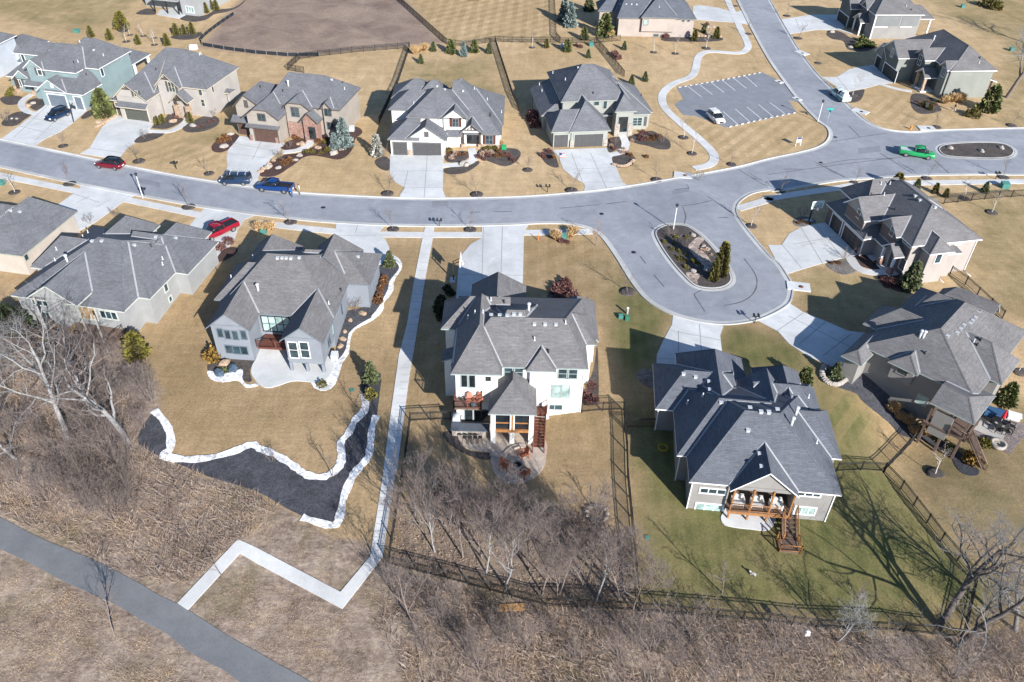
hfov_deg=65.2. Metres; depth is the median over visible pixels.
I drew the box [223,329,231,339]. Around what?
window
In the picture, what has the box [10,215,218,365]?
grey house
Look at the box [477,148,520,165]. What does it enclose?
mulch bed
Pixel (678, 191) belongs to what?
asphalt patch
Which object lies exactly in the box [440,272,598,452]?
white walkout house
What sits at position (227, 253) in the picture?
mulch bed
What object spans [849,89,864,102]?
mulch bed
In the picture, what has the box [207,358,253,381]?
mulch bed
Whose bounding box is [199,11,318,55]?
silt fence
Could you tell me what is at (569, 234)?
ornamental grass
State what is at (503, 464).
garden chair
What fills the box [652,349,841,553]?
taupe walkout house
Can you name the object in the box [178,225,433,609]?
path
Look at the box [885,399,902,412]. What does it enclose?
ornamental grass
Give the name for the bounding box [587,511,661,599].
bare tree
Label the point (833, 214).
garage door
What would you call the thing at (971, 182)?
sidewalk
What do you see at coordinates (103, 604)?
bare tree
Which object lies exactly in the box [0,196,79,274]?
cream house
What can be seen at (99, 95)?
evergreen tree
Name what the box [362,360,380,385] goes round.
evergreen tree
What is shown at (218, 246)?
garden shrub
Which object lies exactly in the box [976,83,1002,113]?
evergreen tree
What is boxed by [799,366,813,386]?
evergreen tree
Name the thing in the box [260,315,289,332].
window
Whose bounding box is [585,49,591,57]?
evergreen tree
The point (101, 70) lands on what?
window
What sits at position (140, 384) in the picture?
bare shrub
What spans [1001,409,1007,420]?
parasol
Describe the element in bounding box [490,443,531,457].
retaining wall
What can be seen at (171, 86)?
window
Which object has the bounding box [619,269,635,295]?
young tree
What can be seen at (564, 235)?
utility box
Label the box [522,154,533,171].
young tree
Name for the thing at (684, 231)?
mulch bed
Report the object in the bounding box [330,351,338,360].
utility box
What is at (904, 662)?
bare shrub
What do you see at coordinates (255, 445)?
gravel border
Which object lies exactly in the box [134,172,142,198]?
street lamp
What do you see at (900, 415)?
ornamental grass
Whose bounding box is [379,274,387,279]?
garden shrub
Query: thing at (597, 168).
driveway
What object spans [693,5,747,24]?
driveway
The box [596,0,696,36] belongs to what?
lap sided house
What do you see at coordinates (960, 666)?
bare shrub
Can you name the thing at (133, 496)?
bare shrub
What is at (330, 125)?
window
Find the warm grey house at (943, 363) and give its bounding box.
[841,287,1023,470]
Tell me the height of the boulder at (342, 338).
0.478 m
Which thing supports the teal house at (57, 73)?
on the ground at (876, 532)
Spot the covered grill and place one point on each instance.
(990, 411)
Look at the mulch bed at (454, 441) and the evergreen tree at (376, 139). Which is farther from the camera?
the evergreen tree at (376, 139)
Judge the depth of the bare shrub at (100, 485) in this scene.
77.79 m
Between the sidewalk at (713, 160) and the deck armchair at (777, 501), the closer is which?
the deck armchair at (777, 501)
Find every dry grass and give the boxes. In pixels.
[0,572,225,681]
[151,511,389,681]
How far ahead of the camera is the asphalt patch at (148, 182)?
126.47 m
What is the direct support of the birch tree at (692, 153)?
on the ground at (876, 532)
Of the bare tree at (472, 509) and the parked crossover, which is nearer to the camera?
the bare tree at (472, 509)
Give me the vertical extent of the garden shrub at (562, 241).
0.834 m
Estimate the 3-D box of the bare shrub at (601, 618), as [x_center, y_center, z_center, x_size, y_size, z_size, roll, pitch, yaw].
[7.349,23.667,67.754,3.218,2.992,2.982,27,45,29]
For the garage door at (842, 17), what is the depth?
197.64 m
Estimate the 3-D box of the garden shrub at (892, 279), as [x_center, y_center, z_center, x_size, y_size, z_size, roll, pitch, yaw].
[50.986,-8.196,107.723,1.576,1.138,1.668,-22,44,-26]
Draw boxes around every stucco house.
[109,47,240,121]
[387,78,504,155]
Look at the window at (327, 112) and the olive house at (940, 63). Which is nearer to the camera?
the window at (327, 112)
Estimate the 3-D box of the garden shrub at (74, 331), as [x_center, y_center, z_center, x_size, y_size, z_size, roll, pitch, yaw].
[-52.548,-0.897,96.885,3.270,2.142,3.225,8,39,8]
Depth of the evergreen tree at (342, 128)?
136.16 m
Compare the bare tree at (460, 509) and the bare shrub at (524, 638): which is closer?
the bare shrub at (524, 638)
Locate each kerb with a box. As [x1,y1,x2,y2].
[0,0,832,199]
[0,165,1023,324]
[651,223,735,290]
[768,0,1023,133]
[935,141,1017,159]
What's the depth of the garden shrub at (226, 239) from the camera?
112.47 m
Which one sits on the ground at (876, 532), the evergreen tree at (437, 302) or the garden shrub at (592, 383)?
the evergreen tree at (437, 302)
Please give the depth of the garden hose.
83.52 m
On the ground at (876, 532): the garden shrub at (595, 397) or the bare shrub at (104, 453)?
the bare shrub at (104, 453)
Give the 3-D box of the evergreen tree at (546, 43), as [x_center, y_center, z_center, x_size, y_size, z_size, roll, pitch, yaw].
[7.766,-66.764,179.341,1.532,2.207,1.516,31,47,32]
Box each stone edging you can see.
[93,114,116,127]
[257,159,275,172]
[612,159,634,166]
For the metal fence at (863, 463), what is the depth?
82.08 m
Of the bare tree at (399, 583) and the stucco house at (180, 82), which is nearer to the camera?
the bare tree at (399, 583)
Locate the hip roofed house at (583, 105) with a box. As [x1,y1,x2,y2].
[530,64,652,147]
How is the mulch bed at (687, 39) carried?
on the ground at (876, 532)
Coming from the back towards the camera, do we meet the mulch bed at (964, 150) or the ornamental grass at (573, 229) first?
the mulch bed at (964, 150)
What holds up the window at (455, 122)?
in the white stucco house at (432, 117)
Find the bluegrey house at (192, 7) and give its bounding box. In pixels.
[145,0,229,15]
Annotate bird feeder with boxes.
[801,629,810,645]
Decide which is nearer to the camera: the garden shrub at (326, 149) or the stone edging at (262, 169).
the stone edging at (262, 169)
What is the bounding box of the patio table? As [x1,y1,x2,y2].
[992,415,1010,426]
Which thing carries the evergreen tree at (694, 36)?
on the mulch bed at (687, 39)
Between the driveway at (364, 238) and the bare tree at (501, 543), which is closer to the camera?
the bare tree at (501, 543)
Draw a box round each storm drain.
[674,171,691,178]
[786,281,810,291]
[794,50,809,55]
[850,107,869,114]
[917,125,935,130]
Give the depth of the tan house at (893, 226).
109.68 m
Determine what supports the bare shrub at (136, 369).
on the ground at (876, 532)
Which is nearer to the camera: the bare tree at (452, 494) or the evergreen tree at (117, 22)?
the bare tree at (452, 494)
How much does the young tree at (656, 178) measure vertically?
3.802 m
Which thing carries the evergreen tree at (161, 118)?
on the mulch bed at (165, 125)
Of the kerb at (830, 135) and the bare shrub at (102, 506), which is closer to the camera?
the bare shrub at (102, 506)
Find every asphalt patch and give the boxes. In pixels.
[135,177,159,186]
[432,201,448,206]
[672,188,689,194]
[858,146,880,153]
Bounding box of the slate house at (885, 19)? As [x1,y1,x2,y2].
[836,0,934,38]
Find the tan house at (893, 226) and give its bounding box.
[825,177,982,282]
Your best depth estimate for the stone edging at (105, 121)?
143.65 m
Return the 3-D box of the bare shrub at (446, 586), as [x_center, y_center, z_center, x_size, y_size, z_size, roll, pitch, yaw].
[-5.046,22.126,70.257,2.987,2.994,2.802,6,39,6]
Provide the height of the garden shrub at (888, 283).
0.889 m
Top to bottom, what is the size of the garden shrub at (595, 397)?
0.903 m
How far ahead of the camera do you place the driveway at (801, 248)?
114.45 m
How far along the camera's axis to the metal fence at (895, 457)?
86.49 m
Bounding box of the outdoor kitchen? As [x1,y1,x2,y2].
[451,412,489,436]
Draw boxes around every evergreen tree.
[0,303,26,336]
[8,308,38,340]
[86,25,95,37]
[90,87,116,118]
[105,28,113,39]
[112,10,129,29]
[119,330,152,364]
[134,34,141,44]
[153,116,160,124]
[159,113,165,122]
[162,33,171,45]
[172,22,180,35]
[180,24,187,33]
[186,112,194,122]
[188,22,196,33]
[203,2,209,12]
[213,0,219,10]
[329,132,340,149]
[335,117,354,149]
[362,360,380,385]
[370,134,384,157]
[382,250,396,268]
[417,54,424,63]
[429,41,436,51]
[432,293,445,314]
[435,302,443,321]
[445,39,456,54]
[458,41,467,56]
[469,39,479,52]
[485,42,492,53]
[543,38,549,47]
[556,0,568,22]
[561,38,572,52]
[562,1,578,28]
[580,26,589,39]
[583,0,594,11]
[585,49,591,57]
[596,12,614,37]
[621,41,626,49]
[627,74,635,84]
[641,71,648,81]
[690,29,698,40]
[700,23,706,32]
[708,260,719,282]
[709,240,730,278]
[712,26,720,38]
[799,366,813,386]
[827,361,843,381]
[894,172,904,179]
[897,260,923,292]
[913,178,921,188]
[920,100,925,107]
[927,102,933,110]
[931,182,939,193]
[941,188,949,196]
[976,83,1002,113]
[979,181,989,192]
[994,381,1020,409]
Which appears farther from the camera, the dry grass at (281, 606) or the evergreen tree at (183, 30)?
the evergreen tree at (183, 30)
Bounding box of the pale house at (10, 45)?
[0,32,48,77]
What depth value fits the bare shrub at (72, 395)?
85.45 m
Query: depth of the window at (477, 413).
86.97 m
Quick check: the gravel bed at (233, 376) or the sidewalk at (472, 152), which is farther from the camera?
the sidewalk at (472, 152)
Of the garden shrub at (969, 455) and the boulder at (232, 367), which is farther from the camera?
the boulder at (232, 367)
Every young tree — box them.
[57,130,67,147]
[60,163,75,186]
[128,143,144,163]
[179,182,195,209]
[201,158,213,175]
[264,447,279,461]
[277,201,296,224]
[320,446,336,476]
[347,297,361,310]
[353,391,370,418]
[381,173,393,195]
[385,208,398,231]
[464,207,475,231]
[466,170,482,196]
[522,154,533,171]
[565,170,581,191]
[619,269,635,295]
[650,157,661,181]
[664,222,675,237]
[695,169,706,178]
[707,557,735,593]
[726,148,736,166]
[774,173,791,193]
[793,24,807,39]
[841,245,855,257]
[849,167,861,183]
[855,581,880,600]
[921,160,939,179]
[932,110,941,128]
[997,157,1010,179]
[1006,107,1021,126]
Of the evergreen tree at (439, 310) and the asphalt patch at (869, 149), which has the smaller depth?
the evergreen tree at (439, 310)
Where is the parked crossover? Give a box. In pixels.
[43,105,70,121]
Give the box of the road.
[0,0,1023,320]
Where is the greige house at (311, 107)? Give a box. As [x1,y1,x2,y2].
[230,72,360,143]
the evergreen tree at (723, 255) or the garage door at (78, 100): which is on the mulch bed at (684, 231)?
the evergreen tree at (723, 255)
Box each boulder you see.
[214,368,223,376]
[218,359,230,366]
[219,143,228,147]
[228,363,237,372]
[329,150,337,155]
[339,336,346,340]
[359,310,366,315]
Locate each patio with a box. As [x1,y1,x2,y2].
[157,8,184,18]
[251,349,334,387]
[458,421,546,483]
[721,508,775,530]
[974,414,1023,454]
[974,415,1005,438]
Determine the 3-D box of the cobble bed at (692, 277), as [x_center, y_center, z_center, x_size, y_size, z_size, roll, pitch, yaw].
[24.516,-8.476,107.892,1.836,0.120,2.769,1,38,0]
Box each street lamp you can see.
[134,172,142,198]
[673,203,678,228]
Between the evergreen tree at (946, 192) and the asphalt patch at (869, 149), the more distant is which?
the asphalt patch at (869, 149)
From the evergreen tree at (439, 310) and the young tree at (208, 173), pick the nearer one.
the evergreen tree at (439, 310)
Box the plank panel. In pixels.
[499,603,524,611]
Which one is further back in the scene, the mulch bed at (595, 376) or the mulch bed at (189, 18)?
the mulch bed at (189, 18)
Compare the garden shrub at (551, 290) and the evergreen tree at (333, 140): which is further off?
the evergreen tree at (333, 140)
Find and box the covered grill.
[983,406,1005,417]
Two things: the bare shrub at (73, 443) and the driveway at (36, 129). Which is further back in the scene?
the driveway at (36, 129)
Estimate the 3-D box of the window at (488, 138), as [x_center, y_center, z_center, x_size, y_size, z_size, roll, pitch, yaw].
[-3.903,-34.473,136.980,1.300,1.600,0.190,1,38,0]
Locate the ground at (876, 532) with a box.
[0,0,1023,681]
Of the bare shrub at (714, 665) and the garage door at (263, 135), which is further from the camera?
the garage door at (263, 135)
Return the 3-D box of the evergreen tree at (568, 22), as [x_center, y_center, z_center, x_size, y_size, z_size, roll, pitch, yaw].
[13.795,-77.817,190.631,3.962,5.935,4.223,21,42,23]
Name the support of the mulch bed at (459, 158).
on the ground at (876, 532)
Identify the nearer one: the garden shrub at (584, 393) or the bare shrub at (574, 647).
the bare shrub at (574, 647)
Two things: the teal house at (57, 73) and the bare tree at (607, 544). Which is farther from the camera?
the teal house at (57, 73)
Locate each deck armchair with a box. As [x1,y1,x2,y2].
[730,493,745,506]
[749,494,764,508]
[768,496,783,510]
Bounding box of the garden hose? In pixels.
[658,443,668,451]
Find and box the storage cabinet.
[1007,410,1021,421]
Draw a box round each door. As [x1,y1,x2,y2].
[46,93,69,107]
[73,96,85,109]
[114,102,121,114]
[123,108,150,121]
[237,123,249,134]
[253,128,279,143]
[307,126,316,139]
[392,141,407,154]
[412,142,441,155]
[467,135,478,143]
[553,133,568,147]
[573,133,603,146]
[618,116,628,132]
[829,212,842,235]
[836,9,848,26]
[840,223,863,255]
[874,54,881,67]
[881,62,897,82]
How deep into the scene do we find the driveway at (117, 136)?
139.43 m
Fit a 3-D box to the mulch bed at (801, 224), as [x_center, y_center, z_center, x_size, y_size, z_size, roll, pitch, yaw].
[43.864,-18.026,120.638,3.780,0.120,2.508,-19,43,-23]
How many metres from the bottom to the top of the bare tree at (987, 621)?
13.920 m
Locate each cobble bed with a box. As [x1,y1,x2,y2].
[686,272,699,283]
[688,237,711,267]
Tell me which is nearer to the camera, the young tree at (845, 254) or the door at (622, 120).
the young tree at (845, 254)
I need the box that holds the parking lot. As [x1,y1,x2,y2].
[675,72,798,127]
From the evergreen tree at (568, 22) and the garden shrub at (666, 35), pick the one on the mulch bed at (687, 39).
the garden shrub at (666, 35)
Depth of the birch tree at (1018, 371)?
95.75 m
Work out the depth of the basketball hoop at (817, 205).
118.00 m
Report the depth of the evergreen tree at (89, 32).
179.17 m
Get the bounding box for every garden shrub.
[4,90,14,96]
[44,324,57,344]
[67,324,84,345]
[201,344,224,363]
[215,242,227,251]
[223,237,233,245]
[224,135,231,141]
[285,156,293,162]
[314,138,321,143]
[316,380,327,388]
[322,146,330,152]
[362,387,378,400]
[372,294,383,304]
[377,285,384,291]
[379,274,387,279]
[379,279,387,285]
[442,283,451,291]
[445,288,455,296]
[524,109,538,121]
[529,118,541,127]
[548,286,560,294]
[552,281,563,291]
[554,292,563,297]
[556,285,568,294]
[558,237,565,244]
[558,276,571,286]
[566,289,579,296]
[582,389,593,398]
[584,397,592,405]
[586,381,597,389]
[589,395,598,403]
[613,53,621,59]
[662,33,669,38]
[853,41,863,48]
[857,34,866,40]
[859,37,871,47]
[868,41,876,47]
[878,276,888,282]
[882,281,890,288]
[885,276,895,285]
[891,281,901,287]
[944,444,958,453]
[960,449,986,467]
[964,105,982,118]
[976,0,994,7]
[978,436,991,449]
[987,0,1004,10]
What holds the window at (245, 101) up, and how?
in the greige house at (311, 107)
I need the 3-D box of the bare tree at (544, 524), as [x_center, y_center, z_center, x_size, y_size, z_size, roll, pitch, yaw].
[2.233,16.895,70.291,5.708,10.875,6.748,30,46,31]
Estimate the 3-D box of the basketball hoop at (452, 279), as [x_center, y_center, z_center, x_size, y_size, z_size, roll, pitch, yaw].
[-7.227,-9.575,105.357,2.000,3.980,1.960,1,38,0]
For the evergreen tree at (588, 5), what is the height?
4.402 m
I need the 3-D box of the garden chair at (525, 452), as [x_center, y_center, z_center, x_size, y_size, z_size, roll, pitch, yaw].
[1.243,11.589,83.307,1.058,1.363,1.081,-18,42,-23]
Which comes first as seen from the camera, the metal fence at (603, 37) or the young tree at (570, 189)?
the young tree at (570, 189)
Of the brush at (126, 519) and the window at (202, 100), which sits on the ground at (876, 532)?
the brush at (126, 519)
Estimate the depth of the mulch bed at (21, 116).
144.28 m
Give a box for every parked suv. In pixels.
[94,156,125,170]
[706,108,724,123]
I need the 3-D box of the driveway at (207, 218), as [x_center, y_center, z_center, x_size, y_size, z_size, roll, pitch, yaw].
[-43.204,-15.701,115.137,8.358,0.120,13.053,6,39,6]
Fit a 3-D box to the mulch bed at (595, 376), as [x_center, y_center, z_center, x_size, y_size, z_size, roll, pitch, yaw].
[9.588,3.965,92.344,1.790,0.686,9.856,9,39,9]
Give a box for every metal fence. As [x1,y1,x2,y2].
[287,42,408,72]
[378,42,409,123]
[387,410,450,558]
[387,555,640,611]
[399,0,445,42]
[446,35,559,45]
[495,38,519,111]
[554,0,560,39]
[560,37,624,74]
[581,400,640,607]
[594,35,620,42]
[624,418,655,427]
[640,602,965,637]
[835,461,887,471]
[883,424,923,471]
[884,463,978,634]
[943,189,1023,203]
[949,265,1006,318]
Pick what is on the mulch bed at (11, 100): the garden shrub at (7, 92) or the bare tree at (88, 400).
the garden shrub at (7, 92)
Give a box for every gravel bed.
[207,369,257,386]
[311,255,401,390]
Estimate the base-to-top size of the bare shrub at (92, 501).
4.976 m
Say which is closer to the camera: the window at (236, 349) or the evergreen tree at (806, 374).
the evergreen tree at (806, 374)
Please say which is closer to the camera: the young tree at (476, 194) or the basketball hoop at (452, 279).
the basketball hoop at (452, 279)
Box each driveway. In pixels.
[2,105,86,145]
[58,183,135,230]
[80,115,152,157]
[189,207,254,255]
[216,136,284,185]
[336,223,388,264]
[390,154,444,198]
[456,225,527,297]
[553,148,629,192]
[656,315,722,364]
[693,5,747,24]
[759,302,863,366]
[768,222,856,273]
[782,15,844,33]
[822,65,893,91]
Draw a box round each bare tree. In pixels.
[0,280,100,440]
[0,404,41,459]
[6,303,144,405]
[15,317,142,444]
[83,577,119,635]
[366,534,457,628]
[377,462,462,535]
[386,442,432,514]
[396,472,474,529]
[400,453,455,552]
[431,455,490,558]
[436,474,500,558]
[450,488,494,534]
[453,478,518,573]
[464,496,555,590]
[480,459,530,532]
[485,474,536,548]
[500,484,572,570]
[531,501,617,595]
[535,498,627,584]
[536,518,587,594]
[543,488,584,558]
[564,472,615,568]
[584,525,649,600]
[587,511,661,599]
[593,219,603,245]
[610,546,675,610]
[834,590,879,642]
[914,524,1023,673]
[933,501,1023,628]
[948,529,1023,632]
[1000,24,1023,97]
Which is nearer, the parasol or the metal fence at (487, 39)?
the parasol
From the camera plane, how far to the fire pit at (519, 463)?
82.59 m
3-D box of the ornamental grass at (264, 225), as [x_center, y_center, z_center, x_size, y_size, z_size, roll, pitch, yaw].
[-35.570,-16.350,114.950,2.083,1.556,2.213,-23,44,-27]
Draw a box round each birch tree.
[2,172,20,194]
[119,24,130,42]
[671,37,680,54]
[678,117,688,139]
[687,132,697,155]
[702,28,710,49]
[746,205,762,228]
[849,75,863,96]
[925,442,952,477]
[958,176,972,200]
[985,192,1006,214]
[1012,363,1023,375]
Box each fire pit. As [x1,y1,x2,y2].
[510,458,524,470]
[989,437,1006,450]
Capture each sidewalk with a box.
[0,173,83,193]
[18,94,39,114]
[122,197,205,217]
[146,117,187,132]
[253,220,339,234]
[282,140,313,153]
[375,231,482,237]
[442,148,476,167]
[523,229,592,234]
[607,135,629,156]
[658,0,751,169]
[734,185,842,210]
[840,179,1023,186]
[845,257,885,274]
[879,83,911,92]
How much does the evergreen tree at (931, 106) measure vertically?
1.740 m
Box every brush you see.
[0,336,276,582]
[374,571,1023,681]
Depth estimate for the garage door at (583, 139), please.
139.08 m
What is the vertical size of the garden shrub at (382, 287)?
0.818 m
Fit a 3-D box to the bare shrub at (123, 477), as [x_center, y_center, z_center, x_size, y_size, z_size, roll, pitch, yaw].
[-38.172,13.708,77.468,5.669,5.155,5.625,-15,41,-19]
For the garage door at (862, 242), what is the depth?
114.48 m
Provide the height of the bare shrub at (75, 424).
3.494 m
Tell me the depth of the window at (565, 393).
86.29 m
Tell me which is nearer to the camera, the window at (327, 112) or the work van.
the work van
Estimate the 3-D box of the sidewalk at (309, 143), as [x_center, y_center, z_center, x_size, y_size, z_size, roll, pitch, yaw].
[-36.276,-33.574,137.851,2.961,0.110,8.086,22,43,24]
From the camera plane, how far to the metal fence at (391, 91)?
157.86 m
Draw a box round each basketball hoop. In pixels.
[69,99,75,121]
[450,252,464,282]
[804,200,824,220]
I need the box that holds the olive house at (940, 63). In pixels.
[873,29,997,97]
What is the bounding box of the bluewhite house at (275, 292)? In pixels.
[205,233,381,372]
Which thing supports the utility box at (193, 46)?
on the ground at (876, 532)
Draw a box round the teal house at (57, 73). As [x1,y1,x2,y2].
[6,37,150,109]
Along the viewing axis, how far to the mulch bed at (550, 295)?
104.15 m
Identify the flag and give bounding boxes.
[559,152,564,157]
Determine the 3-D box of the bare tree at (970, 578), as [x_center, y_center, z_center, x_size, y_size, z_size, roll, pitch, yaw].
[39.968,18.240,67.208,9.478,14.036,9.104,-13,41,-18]
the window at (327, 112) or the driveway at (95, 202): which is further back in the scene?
the window at (327, 112)
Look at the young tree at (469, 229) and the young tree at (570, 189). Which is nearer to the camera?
the young tree at (469, 229)
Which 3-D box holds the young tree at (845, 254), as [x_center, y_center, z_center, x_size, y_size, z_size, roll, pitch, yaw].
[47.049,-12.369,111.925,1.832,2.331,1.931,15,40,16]
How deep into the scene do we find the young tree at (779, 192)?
127.61 m
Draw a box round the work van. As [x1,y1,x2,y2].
[219,168,251,185]
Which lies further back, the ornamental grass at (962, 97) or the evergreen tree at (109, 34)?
the evergreen tree at (109, 34)
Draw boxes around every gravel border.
[150,393,369,479]
[300,415,379,527]
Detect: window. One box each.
[24,253,29,261]
[30,299,47,306]
[42,311,51,319]
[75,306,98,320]
[98,309,118,320]
[99,68,104,76]
[163,283,169,293]
[167,81,175,92]
[168,294,172,302]
[185,6,194,13]
[200,99,205,106]
[215,328,224,337]
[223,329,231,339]
[224,344,233,353]
[231,330,239,340]
[232,345,241,354]
[239,330,247,339]
[239,346,248,354]
[243,100,248,107]
[257,113,265,121]
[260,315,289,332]
[287,341,299,358]
[290,107,299,116]
[298,341,310,358]
[324,108,331,116]
[327,122,334,129]
[327,333,331,348]
[331,322,334,337]
[340,302,343,315]
[424,131,428,136]
[452,118,458,126]
[460,375,467,387]
[464,410,473,421]
[468,376,475,387]
[472,410,481,421]
[482,409,489,421]
[485,135,492,143]
[504,368,514,375]
[512,368,523,376]
[549,404,562,409]
[550,384,552,397]
[552,384,561,397]
[557,370,568,378]
[561,384,570,397]
[566,370,577,378]
[603,101,607,108]
[633,117,642,125]
[694,502,723,511]
[698,487,726,495]
[792,505,817,515]
[799,493,821,497]
[895,367,908,377]
[914,393,929,406]
[917,54,922,65]
[933,254,942,263]
[940,67,946,77]
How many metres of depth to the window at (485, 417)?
87.03 m
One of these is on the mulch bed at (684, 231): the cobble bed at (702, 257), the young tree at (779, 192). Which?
the cobble bed at (702, 257)
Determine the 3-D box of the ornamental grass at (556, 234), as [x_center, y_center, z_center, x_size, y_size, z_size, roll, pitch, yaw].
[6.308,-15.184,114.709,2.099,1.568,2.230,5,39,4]
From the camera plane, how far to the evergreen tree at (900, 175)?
128.28 m
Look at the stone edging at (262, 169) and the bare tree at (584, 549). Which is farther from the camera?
the stone edging at (262, 169)
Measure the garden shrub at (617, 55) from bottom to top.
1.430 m
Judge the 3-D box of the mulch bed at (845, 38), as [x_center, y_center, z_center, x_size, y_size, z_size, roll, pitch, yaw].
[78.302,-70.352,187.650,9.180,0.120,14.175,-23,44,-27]
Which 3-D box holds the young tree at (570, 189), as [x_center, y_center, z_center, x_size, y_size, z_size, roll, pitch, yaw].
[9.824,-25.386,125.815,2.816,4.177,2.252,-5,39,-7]
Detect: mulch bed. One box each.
[0,95,22,104]
[1,111,30,125]
[26,98,44,109]
[81,110,92,118]
[116,25,127,32]
[134,133,163,142]
[136,8,155,14]
[138,373,380,521]
[152,114,182,128]
[171,32,201,39]
[180,0,244,21]
[182,116,218,132]
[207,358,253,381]
[212,133,238,152]
[218,247,237,261]
[260,127,361,176]
[280,138,305,149]
[336,261,398,358]
[375,156,389,170]
[442,431,490,459]
[443,161,479,173]
[444,151,468,162]
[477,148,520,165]
[541,150,557,167]
[547,290,575,297]
[582,348,598,404]
[607,137,621,152]
[612,153,634,167]
[627,131,670,149]
[636,369,653,387]
[655,224,731,288]
[661,36,722,41]
[793,216,815,226]
[826,259,855,274]
[827,30,873,51]
[838,382,978,475]
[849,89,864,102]
[853,255,879,268]
[853,374,916,424]
[878,275,911,291]
[911,93,941,113]
[938,142,1014,158]
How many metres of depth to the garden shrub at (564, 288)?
104.35 m
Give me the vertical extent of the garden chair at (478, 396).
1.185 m
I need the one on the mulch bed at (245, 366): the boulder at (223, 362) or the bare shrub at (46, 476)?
the boulder at (223, 362)
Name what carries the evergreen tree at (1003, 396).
on the ground at (876, 532)
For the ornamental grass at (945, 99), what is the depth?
157.58 m
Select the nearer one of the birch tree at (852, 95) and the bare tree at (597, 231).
the bare tree at (597, 231)
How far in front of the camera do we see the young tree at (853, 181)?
130.79 m
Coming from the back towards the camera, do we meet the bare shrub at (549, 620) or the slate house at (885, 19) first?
the slate house at (885, 19)
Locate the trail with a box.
[0,518,309,681]
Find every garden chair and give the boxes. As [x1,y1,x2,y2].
[465,392,474,402]
[472,392,482,402]
[499,456,511,472]
[517,445,529,459]
[517,466,530,479]
[983,415,991,424]
[994,422,1003,434]
[1002,423,1013,434]
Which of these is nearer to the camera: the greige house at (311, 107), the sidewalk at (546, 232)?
the sidewalk at (546, 232)
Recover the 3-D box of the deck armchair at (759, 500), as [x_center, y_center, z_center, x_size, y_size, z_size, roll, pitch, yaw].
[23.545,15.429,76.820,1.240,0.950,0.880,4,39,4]
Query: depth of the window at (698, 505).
77.67 m
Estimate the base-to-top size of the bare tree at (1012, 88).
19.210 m
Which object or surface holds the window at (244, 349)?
in the bluewhite house at (275, 292)
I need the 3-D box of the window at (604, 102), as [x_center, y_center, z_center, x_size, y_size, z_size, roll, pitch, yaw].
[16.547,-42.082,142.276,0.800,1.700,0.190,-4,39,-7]
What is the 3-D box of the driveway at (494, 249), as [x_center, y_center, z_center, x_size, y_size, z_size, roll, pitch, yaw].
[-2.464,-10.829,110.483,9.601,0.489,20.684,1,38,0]
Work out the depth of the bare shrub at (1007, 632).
67.94 m
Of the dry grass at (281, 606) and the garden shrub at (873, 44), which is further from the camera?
the garden shrub at (873, 44)
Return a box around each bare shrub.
[0,316,40,355]
[0,350,27,383]
[0,409,16,438]
[0,450,27,486]
[7,340,52,366]
[7,456,63,501]
[12,407,46,437]
[21,423,82,469]
[24,425,57,451]
[30,459,79,489]
[31,353,59,380]
[39,372,95,415]
[39,448,110,508]
[48,364,82,395]
[53,468,110,512]
[56,397,125,456]
[57,380,123,439]
[57,412,134,462]
[57,417,105,466]
[60,414,100,436]
[67,332,95,359]
[71,477,133,527]
[74,462,120,506]
[88,457,142,504]
[96,334,124,359]
[96,368,134,395]
[97,427,146,471]
[106,480,147,522]
[120,361,150,385]
[120,364,168,403]
[123,404,151,428]
[373,561,395,585]
[380,563,429,612]
[403,619,447,660]
[416,587,465,627]
[437,578,469,604]
[445,623,480,654]
[447,620,506,676]
[483,609,526,645]
[495,606,553,657]
[537,602,570,634]
[563,625,593,665]
[579,599,608,633]
[601,613,652,673]
[612,602,660,651]
[616,588,691,663]
[661,587,736,666]
[666,635,698,674]
[701,636,743,681]
[724,617,789,681]
[761,600,837,666]
[849,614,923,678]
[871,633,929,680]
[913,623,947,653]
[943,636,989,681]
[951,611,1016,679]
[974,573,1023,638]
[990,614,1023,649]
[999,637,1023,666]
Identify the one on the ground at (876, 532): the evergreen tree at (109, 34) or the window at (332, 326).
the evergreen tree at (109, 34)
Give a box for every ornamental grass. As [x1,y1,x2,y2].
[251,219,264,229]
[257,221,270,230]
[265,220,275,230]
[408,44,420,53]
[419,42,429,50]
[550,229,561,239]
[566,231,574,237]
[567,225,579,234]
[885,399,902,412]
[894,410,906,420]
[902,413,916,424]
[907,424,919,433]
[919,423,930,435]
[940,95,952,103]
[950,93,958,101]
[957,91,967,101]
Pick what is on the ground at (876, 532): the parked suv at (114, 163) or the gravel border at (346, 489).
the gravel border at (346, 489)
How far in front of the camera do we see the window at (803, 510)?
76.64 m
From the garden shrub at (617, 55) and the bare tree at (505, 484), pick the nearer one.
the bare tree at (505, 484)
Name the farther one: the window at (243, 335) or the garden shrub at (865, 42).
the garden shrub at (865, 42)
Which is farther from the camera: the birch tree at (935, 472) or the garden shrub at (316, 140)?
the garden shrub at (316, 140)
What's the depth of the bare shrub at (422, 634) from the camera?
66.69 m
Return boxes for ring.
[586,505,608,522]
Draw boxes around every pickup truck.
[205,217,239,240]
[255,177,294,193]
[829,87,851,101]
[899,145,935,159]
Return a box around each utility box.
[0,179,5,185]
[189,44,197,49]
[259,228,267,233]
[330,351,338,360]
[349,125,354,131]
[560,233,566,239]
[625,314,629,320]
[999,181,1010,188]
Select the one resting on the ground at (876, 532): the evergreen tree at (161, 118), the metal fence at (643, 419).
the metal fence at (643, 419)
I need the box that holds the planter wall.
[819,364,847,386]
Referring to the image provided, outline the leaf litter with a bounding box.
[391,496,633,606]

